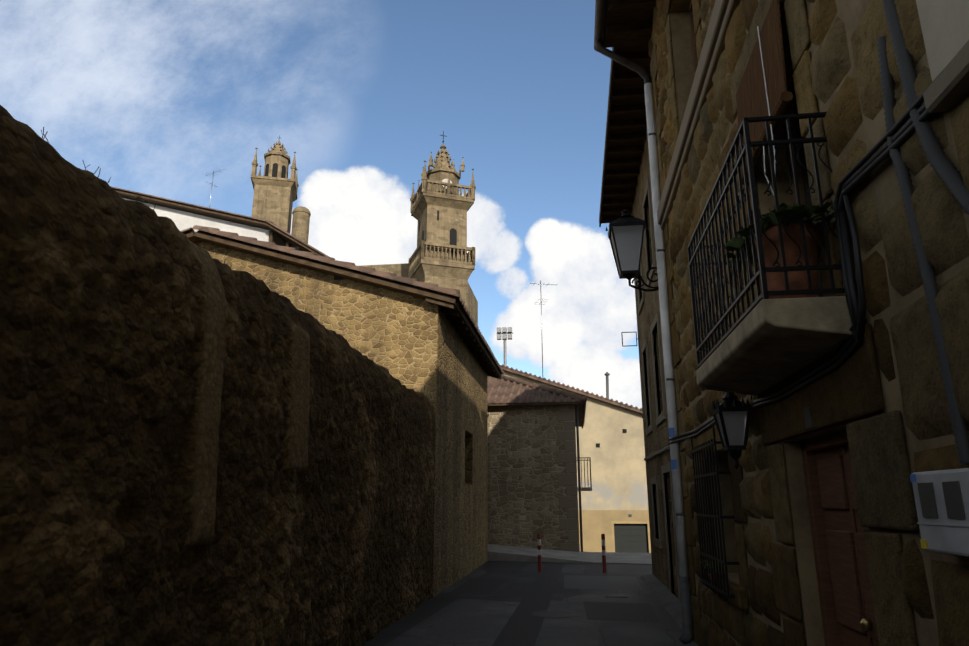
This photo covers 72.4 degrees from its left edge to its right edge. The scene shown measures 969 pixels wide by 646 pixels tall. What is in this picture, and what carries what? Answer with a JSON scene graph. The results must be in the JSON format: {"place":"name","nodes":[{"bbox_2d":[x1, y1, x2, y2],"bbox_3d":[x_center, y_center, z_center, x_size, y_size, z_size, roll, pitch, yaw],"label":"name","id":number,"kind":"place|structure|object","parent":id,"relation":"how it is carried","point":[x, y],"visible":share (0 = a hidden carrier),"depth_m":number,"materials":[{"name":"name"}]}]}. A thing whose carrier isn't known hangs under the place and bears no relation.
{"place":"outdoors","nodes":[
{"label":"outdoors","id":0,"kind":"place"},
{"bbox_2d":[123,198,285,245],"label":"white building walls","id":1,"kind":"structure","parent":0,"point":[182,220],"depth_m":34.77,"materials":[{"name":"white paint"}]},
{"bbox_2d":[114,189,268,229],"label":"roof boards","id":2,"kind":"object","parent":1,"relation":"attached to","point":[204,212],"visible":0.07,"depth_m":34.74,"materials":[{"name":"brown wood"}]},
{"bbox_2d":[110,186,275,224],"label":"white building roof tiles","id":3,"kind":"object","parent":1,"relation":"on","point":[193,205],"depth_m":34.52,"materials":[{"name":"tile"}]},
{"bbox_2d":[206,168,225,207],"bbox_3d":[-15.838,-7.343,38.477,1.610,3.454,0.800,-8,-17,28],"label":"television antenna","id":4,"kind":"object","parent":1,"relation":"on","point":[212,182],"depth_m":38.82,"materials":[{"name":"silver metal"}]},
{"bbox_2d":[269,232,305,251],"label":"white building posts","id":5,"kind":"object","parent":1,"relation":"in","point":[272,237],"visible":0.21,"depth_m":33.79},
{"bbox_2d":[264,222,322,255],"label":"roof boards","id":6,"kind":"object","parent":1,"relation":"attached to","point":[284,237],"visible":0.21,"depth_m":33.44,"materials":[{"name":"brown wood"}]},
{"bbox_2d":[265,220,328,256],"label":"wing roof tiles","id":7,"kind":"object","parent":1,"relation":"attached to","point":[297,239],"visible":0.02,"depth_m":33.04,"materials":[{"name":"brown tile"}]},
{"bbox_2d":[0,0,641,408],"label":"sky","id":8,"kind":"structure","parent":0,"point":[158,96],"materials":[{"name":"blue"}]},
{"bbox_2d":[194,241,487,597],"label":"house walls","id":9,"kind":"structure","parent":0,"point":[416,344],"depth_m":13.50,"materials":[{"name":"beige stone"}]},
{"bbox_2d":[181,228,194,233],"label":"house roof tiles","id":10,"kind":"object","parent":9,"relation":"attached to","point":[188,230],"visible":0.04,"depth_m":13.99,"materials":[{"name":"brown tile"}]},
{"bbox_2d":[185,232,200,242],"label":"house roof boards","id":11,"kind":"object","parent":9,"relation":"attached to","point":[192,237],"visible":0.14,"depth_m":13.98,"materials":[{"name":"brown wood"}]},
{"bbox_2d":[334,275,343,279],"bbox_3d":[-2.972,-0.984,13.542,0.200,0.200,0.030,-2,-15,7],"label":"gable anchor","id":12,"kind":"object","parent":9,"relation":"attached to","point":[338,278],"visible":0.29,"depth_m":13.52,"materials":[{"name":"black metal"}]},
{"bbox_2d":[194,231,501,377],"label":"house roof boards","id":13,"kind":"object","parent":9,"relation":"attached to","point":[339,272],"visible":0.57,"depth_m":13.46,"materials":[{"name":"brown wood"}]},
{"bbox_2d":[194,227,504,374],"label":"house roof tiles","id":14,"kind":"object","parent":9,"relation":"on","point":[422,287],"visible":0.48,"depth_m":13.47,"materials":[{"name":"brown tile"}]},
{"bbox_2d":[192,225,459,296],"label":"roof","id":15,"kind":"structure","parent":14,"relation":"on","point":[346,264],"depth_m":13.28,"materials":[{"name":"tile"}]},
{"bbox_2d":[426,297,498,378],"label":"eave rafters","id":16,"kind":"object","parent":9,"relation":"attached to","point":[486,365],"visible":0.62,"depth_m":15.44,"materials":[{"name":"brown wood"}]},
{"bbox_2d":[362,263,477,325],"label":"church building","id":17,"kind":"structure","parent":0,"point":[401,270],"depth_m":75.42,"materials":[{"name":"stone"}]},
{"bbox_2d":[408,144,474,308],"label":"tower","id":18,"kind":"structure","parent":0,"point":[452,210],"depth_m":63.67,"materials":[{"name":"stone"}]},
{"bbox_2d":[419,210,456,257],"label":"tower windows","id":19,"kind":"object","parent":18,"relation":"in","point":[453,236],"visible":0.48,"depth_m":63.64,"materials":[{"name":"grey glass"}]},
{"bbox_2d":[408,152,475,275],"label":"tower ornaments","id":20,"kind":"object","parent":18,"relation":"on","point":[416,257],"visible":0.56,"depth_m":63.74,"materials":[{"name":"stone"}]},
{"bbox_2d":[363,561,692,645],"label":"street asphalt","id":21,"kind":"structure","parent":0,"point":[500,604],"depth_m":10.10,"materials":[{"name":"grey asphalt"}]},
{"bbox_2d":[0,105,435,645],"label":"garden wall","id":22,"kind":"structure","parent":21,"relation":"on","point":[199,446],"depth_m":4.28,"materials":[{"name":"brown stone"}]},
{"bbox_2d":[41,127,398,380],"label":"plants","id":23,"kind":"object","parent":22,"relation":"on","point":[148,207],"depth_m":4.29,"materials":[{"name":"green plant"}]},
{"bbox_2d":[422,575,642,637],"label":"pavement patches","id":24,"kind":"object","parent":21,"relation":"on","point":[472,628],"visible":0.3,"depth_m":9.56,"materials":[{"name":"grey asphalt"}]},
{"bbox_2d":[537,534,541,572],"bbox_3d":[1.326,5.553,16.009,0.144,0.895,0.140,-2,-15,7],"label":"bollard","id":25,"kind":"object","parent":21,"relation":"on","point":[539,556],"depth_m":15.98,"materials":[{"name":"red metal"}]},
{"bbox_2d":[450,563,658,645],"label":"pavement patches","id":26,"kind":"object","parent":21,"relation":"on","point":[522,626],"visible":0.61,"depth_m":10.54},
{"bbox_2d":[601,534,607,572],"bbox_3d":[2.865,5.525,15.905,0.144,0.895,0.140,-2,-15,7],"label":"bollard","id":27,"kind":"object","parent":21,"relation":"on","point":[603,556],"depth_m":15.87,"materials":[{"name":"red metal"}]},
{"bbox_2d":[631,129,691,597],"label":"building walls","id":28,"kind":"structure","parent":21,"relation":"on","point":[656,439],"depth_m":13.55,"materials":[{"name":"stone"}]},
{"bbox_2d":[599,47,650,226],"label":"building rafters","id":29,"kind":"object","parent":28,"relation":"attached to","point":[631,76],"visible":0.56,"depth_m":13.26,"materials":[{"name":"brown wood"}]},
{"bbox_2d":[601,44,650,223],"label":"rafters","id":30,"kind":"object","parent":29,"relation":"on","point":[619,68],"depth_m":12.78,"materials":[{"name":"brown wood"}]},
{"bbox_2d":[621,332,638,346],"bbox_3d":[3.511,0.385,15.938,0.411,0.363,0.024,-2,-15,7],"label":"bracket sign","id":31,"kind":"object","parent":28,"relation":"attached to","point":[629,332],"visible":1,"depth_m":15.93,"materials":[{"name":"black metal"}]},
{"bbox_2d":[606,209,658,291],"bbox_3d":[2.137,-0.950,9.175,0.873,1.381,0.582,-2,-15,7],"label":"street lantern","id":32,"kind":"object","parent":28,"relation":"attached to","point":[628,238],"depth_m":9.06,"materials":[{"name":"black metal"}]},
{"bbox_2d":[637,179,687,601],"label":"building surrounds","id":33,"kind":"object","parent":28,"relation":"attached to","point":[660,419],"visible":0.35,"depth_m":12.90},
{"bbox_2d":[640,574,697,645],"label":"pavement patch","id":34,"kind":"object","parent":21,"relation":"on","point":[666,598],"depth_m":11.35,"materials":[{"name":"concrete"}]},
{"bbox_2d":[488,544,651,564],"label":"cross street pavement","id":35,"kind":"structure","parent":0,"point":[507,553],"depth_m":19.11,"materials":[{"name":"concrete"}]},
{"bbox_2d":[701,318,724,359],"bbox_3d":[1.607,0.124,4.623,0.168,0.302,0.341,-2,-15,7],"label":"balcony plant","id":36,"kind":"object","parent":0,"point":[706,345],"visible":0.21,"depth_m":4.60,"materials":[{"name":"green plant"}]},
{"bbox_2d":[699,560,732,570],"bbox_3d":[2.189,2.313,6.285,0.307,0.121,0.381,-2,-15,7],"label":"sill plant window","id":37,"kind":"structure","parent":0,"point":[712,565],"depth_m":6.26,"materials":[{"name":"green plant"}]},
{"bbox_3d":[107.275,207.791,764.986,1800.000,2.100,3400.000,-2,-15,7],"label":"ground","id":38,"kind":"structure","parent":0,"visible":0},
{"bbox_2d":[251,142,297,232],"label":"tower","id":39,"kind":"structure","parent":38,"relation":"on","point":[274,198],"depth_m":76.47,"materials":[{"name":"stone"}]},
{"bbox_2d":[251,147,298,191],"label":"pinnacles","id":40,"kind":"object","parent":39,"relation":"on","point":[293,167],"visible":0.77,"depth_m":77.27,"materials":[{"name":"stone"}]},
{"bbox_2d":[265,163,287,177],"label":"belfry openings","id":41,"kind":"object","parent":39,"relation":"in","point":[275,170],"visible":0.48,"depth_m":78.10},
{"bbox_2d":[291,206,310,243],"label":"stair turret","id":42,"kind":"object","parent":38,"relation":"on","point":[300,222],"visible":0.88,"depth_m":75.71,"materials":[{"name":"stone"}]},
{"bbox_2d":[497,327,512,366],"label":"floodlight mast","id":43,"kind":"object","parent":38,"relation":"on","point":[505,330],"visible":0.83,"depth_m":46.30,"materials":[{"name":"grey metal"}]},
{"bbox_2d":[487,405,577,549],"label":"stone building walls","id":44,"kind":"structure","parent":38,"relation":"on","point":[525,469],"depth_m":21.69,"materials":[{"name":"brown stone"}]},
{"bbox_2d":[487,402,584,427],"bbox_3d":[-1.060,3.772,26.014,9.820,0.075,7.700,-2,-15,7],"label":"roof eave","id":45,"kind":"object","parent":44,"relation":"on","point":[542,403],"visible":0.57,"depth_m":21.94,"materials":[{"name":"brown wood"}]},
{"bbox_2d":[487,376,584,426],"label":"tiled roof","id":46,"kind":"structure","parent":45,"relation":"on","point":[580,408],"depth_m":23.10,"materials":[{"name":"tile"}]},
{"bbox_2d":[487,376,586,425],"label":"roof tiles","id":47,"kind":"object","parent":46,"relation":"on","point":[539,396],"visible":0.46,"depth_m":22.86,"materials":[{"name":"brown tile"}]},
{"bbox_2d":[528,280,553,379],"bbox_3d":[2.323,0.225,25.926,1.204,4.013,0.790,-2,-15,7],"label":"antenna mast","id":48,"kind":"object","parent":46,"relation":"on","point":[541,320],"depth_m":26.05,"materials":[{"name":"silver metal"}]},
{"bbox_2d":[499,375,586,402],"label":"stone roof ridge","id":49,"kind":"structure","parent":46,"relation":"on","point":[545,389],"depth_m":23.23,"materials":[{"name":"tile"}]},
{"bbox_2d":[556,410,579,551],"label":"corner stones","id":50,"kind":"object","parent":44,"relation":"attached to","point":[569,481],"visible":0.83,"depth_m":21.45,"materials":[{"name":"brown stone"}]},
{"bbox_2d":[575,405,582,551],"bbox_3d":[3.088,5.053,21.589,0.074,4.750,0.074,4,-15,-14],"label":"drainpipe","id":51,"kind":"object","parent":44,"relation":"attached to","point":[579,486],"visible":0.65,"depth_m":21.54,"materials":[{"name":"black metal"}]},
{"bbox_2d":[503,370,648,548],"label":"plaster building walls","id":52,"kind":"structure","parent":38,"relation":"on","point":[618,472],"depth_m":39.53,"materials":[{"name":"beige paint"}]},
{"bbox_2d":[500,365,642,414],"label":"roof edge","id":53,"kind":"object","parent":52,"relation":"on","point":[584,393],"depth_m":40.53,"materials":[{"name":"brown wood"}]},
{"bbox_2d":[499,364,641,410],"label":"roof tiles","id":54,"kind":"object","parent":53,"relation":"on","point":[577,389],"visible":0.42,"depth_m":40.50,"materials":[{"name":"brown tile"}]},
{"bbox_2d":[577,487,591,490],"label":"balcony slab","id":55,"kind":"structure","parent":52,"relation":"attached to","point":[586,488],"depth_m":22.68,"materials":[{"name":"concrete"}]},
{"bbox_2d":[576,457,591,486],"bbox_3d":[3.518,5.324,23.490,0.500,1.010,1.407,-2,-15,7],"label":"balcony rail","id":56,"kind":"object","parent":55,"relation":"on","point":[587,460],"visible":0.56,"depth_m":22.96,"materials":[{"name":"black metal"}]},
{"bbox_2d":[604,372,609,398],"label":"chimney pipe","id":57,"kind":"object","parent":52,"relation":"on","point":[606,374],"visible":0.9,"depth_m":42.62,"materials":[{"name":"grey metal"}]},
{"bbox_2d":[596,429,626,446],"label":"wall vents","id":58,"kind":"object","parent":52,"relation":"attached to","point":[624,431],"visible":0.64,"depth_m":39.80,"materials":[{"name":"grey metal"}]},
{"bbox_2d":[578,510,648,551],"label":"lower wall","id":59,"kind":"structure","parent":52,"relation":"attached to","point":[596,524],"depth_m":38.56,"materials":[{"name":"beige paint"}]},
{"bbox_2d":[611,521,650,552],"bbox_3d":[8.469,12.529,38.195,2.190,2.118,0.070,-2,-15,7],"label":"garage door frame","id":60,"kind":"object","parent":52,"relation":"attached to","point":[626,522],"visible":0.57,"depth_m":38.34,"materials":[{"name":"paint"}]},
{"bbox_2d":[614,524,648,552],"bbox_3d":[8.501,12.657,38.402,1.910,1.978,0.080,-2,-15,7],"label":"garage door","id":61,"kind":"structure","parent":52,"relation":"attached to","point":[631,538],"depth_m":38.42,"materials":[{"name":"grey metal"}]},
{"bbox_2d":[656,0,968,645],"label":"building walls","id":62,"kind":"structure","parent":38,"relation":"on","point":[882,188],"depth_m":4.05,"materials":[{"name":"brown stone"}]},
{"bbox_2d":[594,0,651,83],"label":"gutter","id":63,"kind":"object","parent":62,"relation":"attached to","point":[599,27],"visible":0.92,"depth_m":9.85,"materials":[{"name":"metal"}]},
{"bbox_2d":[606,0,656,37],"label":"building rafters","id":64,"kind":"object","parent":62,"relation":"attached to","point":[641,28],"visible":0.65,"depth_m":9.63,"materials":[{"name":"brown wood"}]},
{"bbox_2d":[604,0,652,47],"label":"building eave boards","id":65,"kind":"object","parent":64,"relation":"on","point":[629,16],"depth_m":9.64,"materials":[{"name":"brown wood"}]},
{"bbox_2d":[644,82,693,643],"bbox_3d":[2.577,-0.262,9.073,0.558,8.561,0.192,9,-17,-31],"label":"downpipe","id":66,"kind":"object","parent":62,"relation":"attached to","point":[670,395],"depth_m":8.67,"materials":[{"name":"grey metal"}]},
{"bbox_2d":[668,428,676,468],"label":"pipe bands","id":67,"kind":"object","parent":66,"relation":"attached to","point":[673,462],"visible":0.79,"depth_m":8.43,"materials":[{"name":"blue metal"}]},
{"bbox_2d":[657,0,739,229],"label":"building string course","id":68,"kind":"object","parent":62,"relation":"attached to","point":[713,47],"visible":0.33,"depth_m":6.29,"materials":[{"name":"beige stone"}]},
{"bbox_2d":[691,424,738,601],"bbox_3d":[2.173,1.749,6.227,0.160,1.460,1.190,-2,-15,7],"label":"grille window","id":69,"kind":"structure","parent":62,"relation":"attached to","point":[707,554],"depth_m":6.11,"materials":[{"name":"black metal"}]},
{"bbox_2d":[711,392,754,468],"bbox_3d":[1.852,0.627,4.875,0.356,0.888,0.284,-2,-15,7],"label":"lantern","id":70,"kind":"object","parent":62,"relation":"attached to","point":[731,402],"depth_m":4.77,"materials":[{"name":"black metal"}]},
{"bbox_2d":[688,0,818,296],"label":"window frames","id":71,"kind":"structure","parent":62,"relation":"attached to","point":[790,84],"depth_m":4.68,"materials":[{"name":"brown wood"}]},
{"bbox_2d":[687,112,844,368],"bbox_3d":[1.682,-0.352,4.142,0.446,1.000,1.832,-2,-15,7],"label":"balcony railing","id":72,"kind":"object","parent":62,"relation":"attached to","point":[761,270],"visible":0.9,"depth_m":3.58,"materials":[{"name":"black metal"}]},
{"bbox_2d":[751,223,821,298],"bbox_3d":[1.615,-0.256,3.504,0.356,0.445,0.356,-2,-15,7],"label":"flower pot","id":73,"kind":"object","parent":72,"relation":"on","point":[797,280],"visible":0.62,"depth_m":3.40,"materials":[{"name":"ceramic"}]},
{"bbox_2d":[724,201,835,268],"bbox_3d":[1.614,-0.512,3.589,0.616,0.249,0.976,-2,-15,7],"label":"pot plant","id":74,"kind":"object","parent":73,"relation":"in","point":[792,212],"visible":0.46,"depth_m":3.37,"materials":[{"name":"green plant"}]},
{"bbox_2d":[696,296,853,395],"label":"balcony slab","id":75,"kind":"structure","parent":62,"relation":"attached to","point":[765,344],"depth_m":3.44,"materials":[{"name":"grey concrete"}]},
{"bbox_2d":[650,0,919,645],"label":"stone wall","id":76,"kind":"structure","parent":62,"relation":"attached to","point":[849,388],"depth_m":3.60,"materials":[{"name":"stone"}]},
{"bbox_2d":[736,0,792,184],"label":"balcony blind","id":77,"kind":"object","parent":76,"relation":"attached to","point":[751,99],"visible":0.77,"depth_m":4.17,"materials":[{"name":"brown wood"}]},
{"bbox_2d":[757,26,775,194],"bbox_3d":[1.746,-1.319,4.136,0.018,1.154,0.228,-2,-15,7],"label":"blind cord","id":78,"kind":"object","parent":77,"relation":"hanging from","point":[769,115],"visible":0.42,"depth_m":4.09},
{"bbox_2d":[644,63,948,460],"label":"facade cables","id":79,"kind":"object","parent":62,"relation":"attached to","point":[866,165],"visible":0.81,"depth_m":3.07,"materials":[{"name":"black plastic"}]},
{"bbox_2d":[792,90,822,296],"bbox_3d":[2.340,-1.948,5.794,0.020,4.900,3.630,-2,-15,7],"label":"door frame","id":80,"kind":"object","parent":62,"relation":"attached to","point":[804,170],"depth_m":4.56,"materials":[{"name":"grey"}]},
{"bbox_2d":[804,407,811,428],"bbox_3d":[1.846,0.537,3.744,0.040,0.120,0.100,-2,-15,7],"label":"junction box","id":81,"kind":"object","parent":62,"relation":"attached to","point":[807,415],"visible":0.54,"depth_m":3.73,"materials":[{"name":"grey"}]},
{"bbox_2d":[648,0,968,645],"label":"building blocks","id":82,"kind":"structure","parent":62,"relation":"attached to","point":[940,219],"depth_m":2.93,"materials":[{"name":"brown stone"}]},
{"bbox_2d":[801,429,878,645],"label":"front door","id":83,"kind":"structure","parent":62,"relation":"attached to","point":[843,578],"depth_m":3.83,"materials":[{"name":"brown wood"}]},
{"bbox_2d":[860,617,871,630],"bbox_3d":[1.972,1.560,3.433,0.050,0.067,0.070,-2,-15,7],"label":"door knob","id":84,"kind":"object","parent":83,"relation":"attached to","point":[865,624],"depth_m":3.41,"materials":[{"name":"gold metal"}]},
{"bbox_2d":[877,0,968,463],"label":"conduits","id":85,"kind":"object","parent":62,"relation":"attached to","point":[944,168],"visible":0.79,"depth_m":2.44,"materials":[{"name":"grey"}]},
{"bbox_2d":[911,468,968,556],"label":"meter box","id":86,"kind":"object","parent":62,"relation":"attached to","point":[952,540],"visible":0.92,"depth_m":2.28,"materials":[{"name":"grey plastic"}]},
{"bbox_2d":[910,474,915,481],"bbox_3d":[1.599,0.579,2.471,0.005,0.027,0.035,-2,-15,7],"label":"sticker","id":87,"kind":"object","parent":86,"relation":"attached to","point":[912,477],"visible":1,"depth_m":2.46,"materials":[{"name":"blue"}]},
{"bbox_2d":[920,539,927,548],"bbox_3d":[1.598,0.804,2.408,0.005,0.030,0.040,-2,-15,7],"label":"sticker","id":88,"kind":"object","parent":86,"relation":"attached to","point":[924,545],"visible":1,"depth_m":2.40,"materials":[{"name":"yellow"}]},
{"bbox_2d":[917,481,965,518],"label":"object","id":89,"kind":"structure","parent":86,"relation":"attached to","point":[953,500],"depth_m":2.25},
{"bbox_2d":[916,0,968,81],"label":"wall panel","id":90,"kind":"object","parent":62,"relation":"attached to","point":[945,27],"depth_m":2.31,"materials":[{"name":"grey paint"}]},
{"bbox_2d":[923,40,968,112],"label":"ledge","id":91,"kind":"object","parent":90,"relation":"attached to","point":[947,89],"visible":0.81,"depth_m":2.22,"materials":[{"name":"grey concrete"}]},
{"bbox_2d":[917,522,968,526],"bbox_3d":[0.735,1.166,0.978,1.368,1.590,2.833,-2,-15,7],"label":"utility box seam","id":92,"kind":"object","parent":62,"relation":"attached to","point":[943,524],"visible":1,"depth_m":2.27,"materials":[{"name":"grey plastic"}]}
]}

